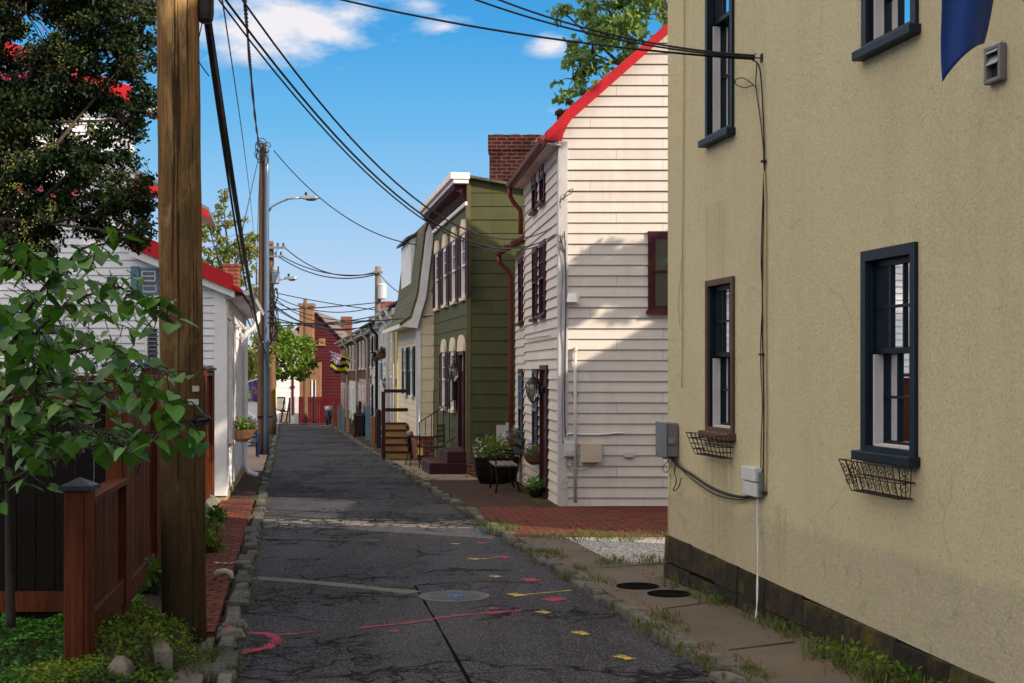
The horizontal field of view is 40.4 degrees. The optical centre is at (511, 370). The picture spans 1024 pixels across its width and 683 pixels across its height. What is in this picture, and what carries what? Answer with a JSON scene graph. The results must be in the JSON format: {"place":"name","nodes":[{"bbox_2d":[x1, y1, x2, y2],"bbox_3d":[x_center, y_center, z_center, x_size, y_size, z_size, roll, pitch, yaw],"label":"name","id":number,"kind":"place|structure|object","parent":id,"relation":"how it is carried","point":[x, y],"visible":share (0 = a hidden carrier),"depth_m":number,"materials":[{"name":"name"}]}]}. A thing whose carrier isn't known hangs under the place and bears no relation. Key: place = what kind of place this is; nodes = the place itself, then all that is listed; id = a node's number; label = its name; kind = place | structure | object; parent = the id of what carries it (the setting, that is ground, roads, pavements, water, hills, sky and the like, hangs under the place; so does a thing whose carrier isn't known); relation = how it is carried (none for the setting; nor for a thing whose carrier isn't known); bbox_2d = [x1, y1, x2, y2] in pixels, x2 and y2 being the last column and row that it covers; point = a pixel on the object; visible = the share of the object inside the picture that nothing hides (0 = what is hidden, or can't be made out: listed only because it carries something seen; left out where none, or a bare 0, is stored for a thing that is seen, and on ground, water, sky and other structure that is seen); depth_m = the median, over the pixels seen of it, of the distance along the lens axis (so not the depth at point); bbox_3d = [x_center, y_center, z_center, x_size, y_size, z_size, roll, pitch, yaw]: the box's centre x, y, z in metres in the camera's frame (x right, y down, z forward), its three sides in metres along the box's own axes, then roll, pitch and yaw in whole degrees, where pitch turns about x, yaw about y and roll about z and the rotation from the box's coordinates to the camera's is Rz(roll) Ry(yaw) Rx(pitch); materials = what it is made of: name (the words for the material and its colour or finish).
{"place":"outdoors","nodes":[
{"label":"outdoors","id":0,"kind":"place"},
{"bbox_2d":[55,380,268,662],"bbox_3d":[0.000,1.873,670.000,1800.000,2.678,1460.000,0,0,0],"label":"ground","id":1,"kind":"structure","parent":0,"point":[232,587],"depth_m":11.96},
{"bbox_2d":[0,503,219,672],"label":"garden bed","id":2,"kind":"object","parent":1,"relation":"on","point":[155,599],"visible":0.01,"depth_m":9.44,"materials":[{"name":"plant"}]},
{"bbox_2d":[0,375,105,620],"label":"garden fence","id":3,"kind":"object","parent":2,"relation":"on","point":[37,596],"visible":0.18,"depth_m":9.72,"materials":[{"name":"brown wood"}]},
{"bbox_2d":[0,610,118,682],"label":"bed groundcover","id":4,"kind":"object","parent":2,"relation":"on","point":[43,631],"visible":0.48,"depth_m":8.58,"materials":[{"name":"plant"}]},
{"bbox_2d":[0,0,157,283],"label":"crape myrtle","id":5,"kind":"object","parent":2,"relation":"on","point":[32,105],"visible":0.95,"depth_m":13.64,"materials":[{"name":"green plant"}]},
{"bbox_2d":[0,599,202,682],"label":"ivy mound","id":6,"kind":"object","parent":2,"relation":"on","point":[59,667],"visible":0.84,"depth_m":7.86,"materials":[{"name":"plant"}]},
{"bbox_2d":[0,226,209,627],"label":"redbud tree","id":7,"kind":"object","parent":2,"relation":"on","point":[19,347],"visible":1,"depth_m":7.04,"materials":[{"name":"green plant"}]},
{"bbox_2d":[107,656,133,682],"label":"stone stub","id":8,"kind":"object","parent":2,"relation":"on","point":[124,665],"visible":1,"depth_m":7.48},
{"bbox_2d":[58,360,216,663],"bbox_3d":[-3.365,0.938,13.792,0.216,2.058,12.278,0,0,-9],"label":"wooden fence","id":9,"kind":"object","parent":2,"relation":"on","point":[112,531],"visible":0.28,"depth_m":9.22,"materials":[{"name":"red wood"}]},
{"bbox_2d":[140,555,161,594],"bbox_3d":[-2.901,1.675,11.252,0.450,0.422,0.526,0,0,0],"label":"shrub","id":10,"kind":"object","parent":2,"relation":"on","point":[155,579],"visible":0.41,"depth_m":11.16,"materials":[{"name":"green plant"}]},
{"bbox_2d":[206,527,228,553],"bbox_3d":[-3.039,1.766,13.854,0.534,0.438,0.419,0,0,35],"label":"shrub","id":11,"kind":"object","parent":2,"relation":"on","point":[211,546],"visible":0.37,"depth_m":13.74,"materials":[{"name":"green plant"}]},
{"bbox_2d":[0,42,263,503],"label":"white house","id":12,"kind":"structure","parent":1,"relation":"on","point":[227,313],"depth_m":20.69,"materials":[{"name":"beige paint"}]},
{"bbox_2d":[139,269,158,293],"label":"window","id":13,"kind":"structure","parent":12,"relation":"in","point":[150,285],"depth_m":20.67,"materials":[{"name":"white paint"}]},
{"bbox_2d":[152,639,172,674],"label":"stone edge slab","id":14,"kind":"structure","parent":1,"relation":"on","point":[163,656],"depth_m":7.86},
{"bbox_2d":[156,0,210,642],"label":"utility pole","id":15,"kind":"object","parent":1,"relation":"on","point":[183,552],"visible":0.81,"depth_m":8.92,"materials":[{"name":"brown wood"}]},
{"bbox_2d":[198,0,213,75],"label":"splice box","id":16,"kind":"object","parent":15,"relation":"attached to","point":[205,11],"visible":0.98,"depth_m":9.01,"materials":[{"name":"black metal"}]},
{"bbox_2d":[205,23,266,354],"bbox_3d":[-4.207,-1.371,22.749,0.036,1.953,27.658,0,0,-9],"label":"overhead cable","id":17,"kind":"object","parent":16,"relation":"attached to","point":[214,64],"visible":0.81,"depth_m":11.92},
{"bbox_2d":[211,23,268,370],"bbox_3d":[-4.166,-1.179,22.750,0.018,2.377,27.650,0,0,-9],"label":"overhead cable","id":18,"kind":"object","parent":16,"relation":"attached to","point":[230,156],"visible":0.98,"depth_m":13.42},
{"bbox_2d":[225,0,554,248],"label":"overhead cable","id":19,"kind":"object","parent":16,"relation":"attached to","point":[302,98],"visible":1,"depth_m":11.50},
{"bbox_2d":[204,24,260,329],"bbox_3d":[-4.280,-1.626,22.750,0.022,1.428,27.677,0,0,-9],"label":"overhead cable","id":20,"kind":"object","parent":15,"relation":"attached to","point":[223,149],"visible":0.71,"depth_m":12.68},
{"bbox_2d":[218,0,555,251],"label":"overhead cable","id":21,"kind":"object","parent":15,"relation":"attached to","point":[274,71],"visible":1,"depth_m":11.46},
{"bbox_2d":[242,0,551,239],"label":"overhead cable","id":22,"kind":"object","parent":15,"relation":"attached to","point":[316,98],"visible":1,"depth_m":12.58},
{"bbox_2d":[157,499,253,643],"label":"brick walk","id":23,"kind":"structure","parent":1,"relation":"on","point":[239,511],"depth_m":13.27,"materials":[{"name":"brick"}]},
{"bbox_2d":[200,424,279,682],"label":"kerb","id":24,"kind":"structure","parent":1,"relation":"on","point":[237,606],"depth_m":11.18,"materials":[{"name":"stone"}]},
{"bbox_2d":[202,188,279,385],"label":"yellowing tree","id":25,"kind":"object","parent":1,"relation":"on","point":[228,253],"visible":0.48,"depth_m":44.84,"materials":[{"name":"green plant"}]},
{"bbox_2d":[254,241,285,434],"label":"utility pole","id":26,"kind":"object","parent":1,"relation":"on","point":[274,276],"visible":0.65,"depth_m":55.87,"materials":[{"name":"grey wood"}]},
{"bbox_2d":[341,327,365,422],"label":"row house","id":27,"kind":"structure","parent":1,"relation":"on","point":[352,341],"depth_m":59.46,"materials":[{"name":"grey wood"}]},
{"bbox_2d":[330,351,355,374],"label":"street flag","id":28,"kind":"object","parent":27,"relation":"attached to","point":[339,363],"visible":0.99,"depth_m":57.09,"materials":[{"name":"multicoloured fabric"}]},
{"bbox_2d":[334,323,373,416],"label":"row house","id":29,"kind":"structure","parent":1,"relation":"on","point":[343,344],"depth_m":66.91,"materials":[{"name":"brown wood"}]},
{"bbox_2d":[171,462,550,681],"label":"grass","id":30,"kind":"structure","parent":1,"relation":"on","point":[209,654],"depth_m":8.53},
{"bbox_2d":[350,322,374,412],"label":"row house","id":31,"kind":"structure","parent":1,"relation":"on","point":[362,335],"depth_m":52.51,"materials":[{"name":"grey wood"}]},
{"bbox_2d":[360,319,379,442],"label":"row house","id":32,"kind":"structure","parent":1,"relation":"on","point":[373,330],"depth_m":46.55,"materials":[{"name":"grey wood"}]},
{"bbox_2d":[373,266,386,313],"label":"utility pole","id":33,"kind":"object","parent":1,"relation":"on","point":[380,291],"visible":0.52,"depth_m":50.39,"materials":[{"name":"grey wood"}]},
{"bbox_2d":[369,301,396,421],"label":"row house","id":34,"kind":"structure","parent":1,"relation":"on","point":[385,362],"depth_m":41.79,"materials":[{"name":"white wood"}]},
{"bbox_2d":[379,300,416,421],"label":"row house","id":35,"kind":"structure","parent":1,"relation":"on","point":[389,313],"depth_m":38.62,"materials":[{"name":"beige paint"}]},
{"bbox_2d":[382,222,433,459],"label":"gambrel house","id":36,"kind":"structure","parent":1,"relation":"on","point":[416,356],"depth_m":33.25,"materials":[{"name":"beige paint"}]},
{"bbox_2d":[419,134,542,477],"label":"olive house","id":37,"kind":"structure","parent":1,"relation":"on","point":[471,306],"depth_m":27.20,"materials":[{"name":"wood"}]},
{"bbox_2d":[454,335,464,450],"bbox_3d":[-1.012,0.484,27.886,0.180,2.392,0.960,0,0,-10],"label":"door","id":38,"kind":"structure","parent":37,"relation":"in","point":[461,340],"depth_m":28.10,"materials":[{"name":"red paint"}]},
{"bbox_2d":[459,219,465,301],"bbox_3d":[-0.945,-2.180,27.566,0.130,1.620,0.720,0,0,-10],"label":"window","id":39,"kind":"structure","parent":37,"relation":"in","point":[463,224],"depth_m":27.79,"materials":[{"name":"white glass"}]},
{"bbox_2d":[222,424,762,682],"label":"kerb","id":40,"kind":"structure","parent":1,"relation":"on","point":[597,594],"depth_m":10.89,"materials":[{"name":"stone"}]},
{"bbox_2d":[516,536,610,561],"bbox_3d":[0.499,1.852,14.100,0.513,0.145,2.515,0,0,-9],"label":"pavement apron","id":41,"kind":"object","parent":1,"relation":"on","point":[574,550],"visible":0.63,"depth_m":14.09,"materials":[{"name":"concrete"}]},
{"bbox_2d":[495,23,667,505],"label":"clapboard house","id":42,"kind":"structure","parent":1,"relation":"on","point":[605,158],"depth_m":19.49,"materials":[{"name":"white paint"}]},
{"bbox_2d":[515,257,524,325],"bbox_3d":[0.148,-1.381,24.518,0.120,1.191,0.686,0,0,-6],"label":"window","id":43,"kind":"structure","parent":42,"relation":"in","point":[520,261],"depth_m":24.35,"materials":[{"name":"red paint"}]},
{"bbox_2d":[518,369,524,449],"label":"window","id":44,"kind":"structure","parent":42,"relation":"in","point":[521,379],"depth_m":24.41,"materials":[{"name":"red paint"}]},
{"bbox_2d":[529,247,538,321],"bbox_3d":[0.361,-1.381,22.384,0.120,1.194,0.669,0,0,-6],"label":"window","id":45,"kind":"structure","parent":42,"relation":"in","point":[534,250],"depth_m":22.37,"materials":[{"name":"red paint"}]},
{"bbox_2d":[529,369,538,452],"bbox_3d":[0.366,0.658,22.342,0.120,1.364,0.754,0,0,-6],"label":"window","id":46,"kind":"structure","parent":42,"relation":"in","point":[535,418],"depth_m":22.30,"materials":[{"name":"red paint"}]},
{"bbox_2d":[525,373,544,402],"bbox_3d":[0.338,0.273,21.315,0.297,0.454,0.249,0,0,-39],"label":"wall lantern","id":47,"kind":"object","parent":42,"relation":"attached to","point":[532,385],"depth_m":21.24,"materials":[{"name":"glass"}]},
{"bbox_2d":[535,239,546,318],"bbox_3d":[0.461,-1.392,21.393,0.120,1.192,0.775,0,0,-6],"label":"window","id":48,"kind":"structure","parent":42,"relation":"in","point":[542,252],"depth_m":21.39,"materials":[{"name":"red paint"}]},
{"bbox_2d":[539,365,548,498],"bbox_3d":[0.490,0.926,21.199,0.140,2.009,0.941,0,0,-6],"label":"door","id":49,"kind":"structure","parent":42,"relation":"in","point":[543,369],"depth_m":21.34,"materials":[{"name":"red paint"}]},
{"bbox_2d":[572,347,577,502],"bbox_3d":[0.882,0.757,19.444,0.090,2.173,0.071,0,0,0],"label":"wall conduit","id":50,"kind":"object","parent":42,"relation":"attached to","point":[575,394],"depth_m":19.42,"materials":[{"name":"metal"}]},
{"bbox_2d":[581,443,602,462],"bbox_3d":[1.111,1.149,19.431,0.309,0.271,0.098,0,0,0],"label":"cable box","id":51,"kind":"object","parent":42,"relation":"attached to","point":[591,452],"visible":1,"depth_m":19.38,"materials":[{"name":"beige paint"}]},
{"bbox_2d":[646,231,667,314],"bbox_3d":[2.317,-1.362,19.470,0.885,1.164,0.120,0,0,0],"label":"window","id":52,"kind":"structure","parent":42,"relation":"in","point":[657,240],"depth_m":19.47,"materials":[{"name":"red paint"}]},
{"bbox_2d":[545,0,667,110],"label":"locust tree","id":53,"kind":"object","parent":1,"relation":"on","point":[626,23],"visible":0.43,"depth_m":27.52,"materials":[{"name":"green plant"}]},
{"bbox_2d":[565,537,664,561],"bbox_3d":[4.247,1.849,14.075,7.506,0.152,2.450,0,0,0],"label":"gravel patch","id":54,"kind":"object","parent":1,"relation":"on","point":[647,545],"visible":0.22,"depth_m":14.23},
{"bbox_2d":[663,0,1023,682],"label":"stucco house","id":55,"kind":"structure","parent":1,"relation":"on","point":[894,169],"depth_m":8.23,"materials":[{"name":"paint"}]},
{"bbox_2d":[655,421,677,458],"bbox_3d":[1.294,0.581,11.612,0.116,0.309,0.298,0,0,-11],"label":"electrical cabinet","id":56,"kind":"object","parent":55,"relation":"attached to","point":[666,440],"visible":1,"depth_m":11.49,"materials":[{"name":"grey plastic"}]},
{"bbox_2d":[681,0,684,386],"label":"wall cable","id":57,"kind":"object","parent":55,"relation":"attached to","point":[683,194],"depth_m":11.36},
{"bbox_2d":[686,432,733,458],"bbox_3d":[1.492,0.565,10.519,0.150,0.169,0.697,0,0,-11],"label":"planter basket","id":58,"kind":"object","parent":55,"relation":"attached to","point":[712,454],"visible":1,"depth_m":10.43,"materials":[{"name":"black metal"}]},
{"bbox_2d":[698,0,735,147],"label":"window","id":59,"kind":"structure","parent":55,"relation":"in","point":[719,14],"depth_m":10.73,"materials":[{"name":"blue paint"}]},
{"bbox_2d":[698,276,735,440],"bbox_3d":[1.597,-0.087,10.509,0.185,1.209,0.663,0,0,-11],"label":"window","id":60,"kind":"structure","parent":55,"relation":"in","point":[719,293],"depth_m":10.70,"materials":[{"name":"blue paint"}]},
{"bbox_2d":[741,465,764,496],"bbox_3d":[1.685,0.777,9.756,0.067,0.204,0.292,0,0,-11],"label":"meter box","id":61,"kind":"object","parent":55,"relation":"attached to","point":[753,481],"visible":1,"depth_m":9.69,"materials":[{"name":"white paint"}]},
{"bbox_2d":[752,60,764,471],"bbox_3d":[1.708,-0.660,9.666,0.029,3.025,0.144,0,0,-33],"label":"wall cable","id":62,"kind":"object","parent":55,"relation":"attached to","point":[762,262],"depth_m":9.62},
{"bbox_2d":[754,53,762,62],"bbox_3d":[1.708,-2.171,9.678,0.066,0.064,0.041,0,0,0],"label":"cable hook","id":63,"kind":"object","parent":55,"relation":"attached to","point":[761,57],"visible":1,"depth_m":9.67,"materials":[{"name":"black metal"}]},
{"bbox_2d":[341,0,754,59],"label":"overhead cable","id":64,"kind":"object","parent":63,"relation":"attached to","point":[557,39],"visible":1,"depth_m":10.29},
{"bbox_2d":[475,0,754,57],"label":"overhead cable","id":65,"kind":"object","parent":63,"relation":"attached to","point":[590,33],"visible":1,"depth_m":9.99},
{"bbox_2d":[498,0,753,55],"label":"overhead cable","id":66,"kind":"object","parent":63,"relation":"attached to","point":[633,39],"visible":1,"depth_m":9.97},
{"bbox_2d":[755,63,763,467],"bbox_3d":[1.711,-0.662,9.686,0.037,2.946,0.151,0,0,-11],"label":"wall cable","id":67,"kind":"object","parent":55,"relation":"attached to","point":[761,275],"depth_m":9.66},
{"bbox_2d":[763,163,766,490],"bbox_3d":[1.742,-0.308,9.596,0.013,2.272,0.060,0,0,-11],"label":"wall cable","id":68,"kind":"object","parent":55,"relation":"attached to","point":[765,329],"depth_m":9.58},
{"bbox_2d":[838,459,914,499],"bbox_3d":[2.032,0.605,7.776,0.150,0.183,0.677,0,0,-11],"label":"planter basket","id":69,"kind":"object","parent":55,"relation":"attached to","point":[881,494],"visible":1,"depth_m":7.71,"materials":[{"name":"black metal"}]},
{"bbox_2d":[851,242,920,466],"bbox_3d":[2.133,-0.086,7.788,0.185,1.207,0.713,0,0,-11],"label":"window","id":70,"kind":"structure","parent":55,"relation":"in","point":[888,275],"depth_m":7.92,"materials":[{"name":"blue paint"}]},
{"bbox_2d":[852,0,920,61],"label":"window","id":71,"kind":"structure","parent":55,"relation":"in","point":[885,24],"depth_m":7.94,"materials":[{"name":"blue paint"}]},
{"bbox_2d":[941,0,993,81],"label":"house flag","id":72,"kind":"object","parent":55,"relation":"attached to","point":[964,26],"visible":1,"depth_m":5.53,"materials":[{"name":"blue fabric"}]},
{"bbox_2d":[984,40,1005,85],"bbox_3d":[2.309,-1.473,6.665,0.040,0.194,0.147,0,0,-11],"label":"wall vent","id":73,"kind":"object","parent":55,"relation":"attached to","point":[994,62],"depth_m":6.66,"materials":[{"name":"grey plastic"}]},
{"bbox_2d":[163,637,214,682],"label":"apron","id":74,"kind":"object","parent":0,"point":[193,678],"visible":0.12,"depth_m":7.87,"materials":[{"name":"concrete"}]},
{"bbox_2d":[228,471,262,503],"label":"pavement","id":75,"kind":"structure","parent":0,"point":[245,484],"depth_m":23.51,"materials":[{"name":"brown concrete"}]},
{"bbox_2d":[248,447,269,470],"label":"light pavement","id":76,"kind":"structure","parent":0,"point":[253,460],"depth_m":33.16,"materials":[{"name":"concrete"}]},
{"bbox_2d":[254,138,272,454],"bbox_3d":[-6.505,-1.935,36.565,0.464,8.295,0.271,0,0,0],"label":"utility pole","id":77,"kind":"object","parent":76,"relation":"on","point":[260,398],"visible":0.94,"depth_m":36.52,"materials":[{"name":"grey wood"}]},
{"bbox_2d":[243,0,261,147],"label":"overhead cable","id":78,"kind":"object","parent":77,"relation":"attached to","point":[245,9],"visible":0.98,"depth_m":15.12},
{"bbox_2d":[263,149,319,454],"bbox_3d":[-5.769,-1.792,36.500,1.483,7.997,0.252,0,0,0],"label":"street lamp","id":79,"kind":"object","parent":76,"relation":"on","point":[267,209],"visible":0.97,"depth_m":36.44,"materials":[{"name":"metal"}]},
{"bbox_2d":[248,434,272,446],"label":"pavement","id":80,"kind":"structure","parent":0,"point":[270,441],"depth_m":46.07,"materials":[{"name":"concrete"}]},
{"bbox_2d":[248,317,318,381],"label":"street tree","id":81,"kind":"object","parent":80,"relation":"on","point":[289,344],"visible":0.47,"depth_m":64.77,"materials":[{"name":"green plant"}]},
{"bbox_2d":[294,303,351,422],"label":"red house","id":82,"kind":"structure","parent":0,"point":[327,380],"depth_m":83.98,"materials":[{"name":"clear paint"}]},
{"bbox_2d":[9,0,667,351],"label":"sky","id":83,"kind":"structure","parent":0,"point":[423,98],"materials":[{"name":"blue"}]},
{"bbox_2d":[335,424,421,460],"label":"brick pavement","id":84,"kind":"structure","parent":0,"point":[367,443],"depth_m":42.94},
{"bbox_2d":[381,389,410,458],"bbox_3d":[-2.888,1.325,34.890,0.797,1.685,1.820,0,0,0],"label":"stoop","id":85,"kind":"object","parent":84,"relation":"on","point":[393,444],"visible":0.79,"depth_m":34.54,"materials":[{"name":"red paint"}]},
{"bbox_2d":[393,461,477,480],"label":"light pavement","id":86,"kind":"structure","parent":0,"point":[423,477],"depth_m":26.71,"materials":[{"name":"concrete"}]},
{"bbox_2d":[419,400,455,468],"bbox_3d":[-1.538,1.296,28.676,0.779,1.460,0.026,0,0,11],"label":"stair railing","id":87,"kind":"object","parent":86,"relation":"on","point":[437,431],"visible":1,"depth_m":28.67,"materials":[{"name":"black metal"}]},
{"bbox_2d":[422,448,465,473],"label":"entrance steps","id":88,"kind":"structure","parent":86,"relation":"on","point":[450,461],"depth_m":27.20,"materials":[{"name":"brick"}]},
{"bbox_2d":[235,425,714,682],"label":"road","id":89,"kind":"structure","parent":0,"point":[417,652],"depth_m":10.81,"materials":[{"name":"asphalt"}]},
{"bbox_2d":[303,299,307,422],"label":"utility pole","id":90,"kind":"object","parent":89,"relation":"on","point":[305,401],"visible":0.63,"depth_m":75.41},
{"bbox_2d":[252,576,420,593],"bbox_3d":[-1.526,1.815,11.816,1.786,0.018,0.207,0,0,33],"label":"road patch seam","id":91,"kind":"object","parent":89,"relation":"on","point":[395,590],"visible":0.99,"depth_m":11.81,"materials":[{"name":"asphalt"}]},
{"bbox_2d":[263,519,483,527],"bbox_3d":[-1.768,1.935,17.500,2.888,0.059,1.201,0,0,0],"label":"cobble crossing","id":92,"kind":"object","parent":89,"relation":"on","point":[357,521],"visible":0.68,"depth_m":17.47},
{"bbox_2d":[419,590,489,601],"bbox_3d":[-0.459,1.812,11.102,0.570,0.040,0.570,0,0,0],"label":"manhole cover","id":93,"kind":"object","parent":89,"relation":"on","point":[453,596],"visible":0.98,"depth_m":11.07,"materials":[{"name":"metal"}]},
{"bbox_2d":[145,487,849,682],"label":"leaf litter","id":94,"kind":"object","parent":89,"relation":"on","point":[578,639],"visible":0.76,"depth_m":11.14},
{"bbox_2d":[424,480,557,507],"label":"brown brick paving","id":95,"kind":"structure","parent":0,"point":[475,492],"depth_m":21.98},
{"bbox_2d":[472,433,519,483],"bbox_3d":[-0.274,1.542,24.611,0.873,0.892,0.851,0,0,15],"label":"barrel planter","id":96,"kind":"object","parent":95,"relation":"on","point":[482,468],"visible":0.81,"depth_m":24.34,"materials":[{"name":"brown wood"}]},
{"bbox_2d":[489,436,525,492],"bbox_3d":[-0.081,1.522,22.601,0.491,0.868,1.126,0,0,-6],"label":"garden chair","id":97,"kind":"object","parent":95,"relation":"on","point":[519,444],"visible":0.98,"depth_m":22.24,"materials":[{"name":"black metal"}]},
{"bbox_2d":[524,474,545,497],"bbox_3d":[0.366,1.739,20.971,0.407,0.352,0.444,0,0,0],"label":"pot plant","id":98,"kind":"object","parent":95,"relation":"on","point":[535,490],"visible":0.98,"depth_m":20.87,"materials":[{"name":"plant"}]},
{"bbox_2d":[475,506,667,536],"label":"brick paving","id":99,"kind":"structure","parent":0,"point":[549,519],"depth_m":17.50,"materials":[{"name":"brick"}]},
{"bbox_2d":[562,562,907,682],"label":"pavement","id":100,"kind":"structure","parent":0,"point":[728,628],"depth_m":9.15,"materials":[{"name":"concrete"}]},
{"bbox_2d":[348,434,780,682],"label":"kerb grass","id":101,"kind":"structure","parent":100,"relation":"on","point":[703,658],"depth_m":12.80,"materials":[{"name":"plant"}]},
{"bbox_2d":[660,575,946,682],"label":"wall weeds","id":102,"kind":"object","parent":100,"relation":"on","point":[836,658],"depth_m":8.09,"materials":[{"name":"green plant"}]},
{"bbox_2d":[801,632,950,682],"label":"weed leaves","id":103,"kind":"object","parent":100,"relation":"on","point":[855,648],"visible":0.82,"depth_m":7.62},
{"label":"cross road","id":104,"kind":"structure","parent":0,"visible":0},
{"bbox_2d":[276,329,302,423],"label":"white building","id":105,"kind":"structure","parent":104,"relation":"on","point":[288,389],"depth_m":79.99,"materials":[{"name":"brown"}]},
{"bbox_2d":[299,397,340,423],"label":"board fence","id":106,"kind":"object","parent":104,"relation":"on","point":[320,404],"visible":0.47,"depth_m":79.00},
{"bbox_3d":[-4.369,1.037,22.225,0.203,0.129,0.034,0,0,0],"label":"basket bracket","id":107,"kind":"object","parent":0,"visible":0},
{"bbox_2d":[234,416,258,441],"bbox_3d":[-4.298,0.924,22.196,0.520,0.433,0.463,0,0,0],"label":"flower basket","id":108,"kind":"object","parent":107,"relation":"hanging from","point":[244,433],"visible":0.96,"depth_m":22.10,"materials":[{"name":"ceramic"}]},
{"bbox_3d":[0.386,1.318,21.901,0.103,0.045,0.015,0,0,0],"label":"basket bracket","id":109,"kind":"object","parent":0,"visible":0},
{"bbox_2d":[522,440,538,464],"bbox_3d":[0.353,1.290,21.896,0.367,0.386,0.356,0,0,32],"label":"flower basket","id":110,"kind":"object","parent":109,"relation":"hanging from","point":[532,457],"visible":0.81,"depth_m":21.82,"materials":[{"name":"wicker"}]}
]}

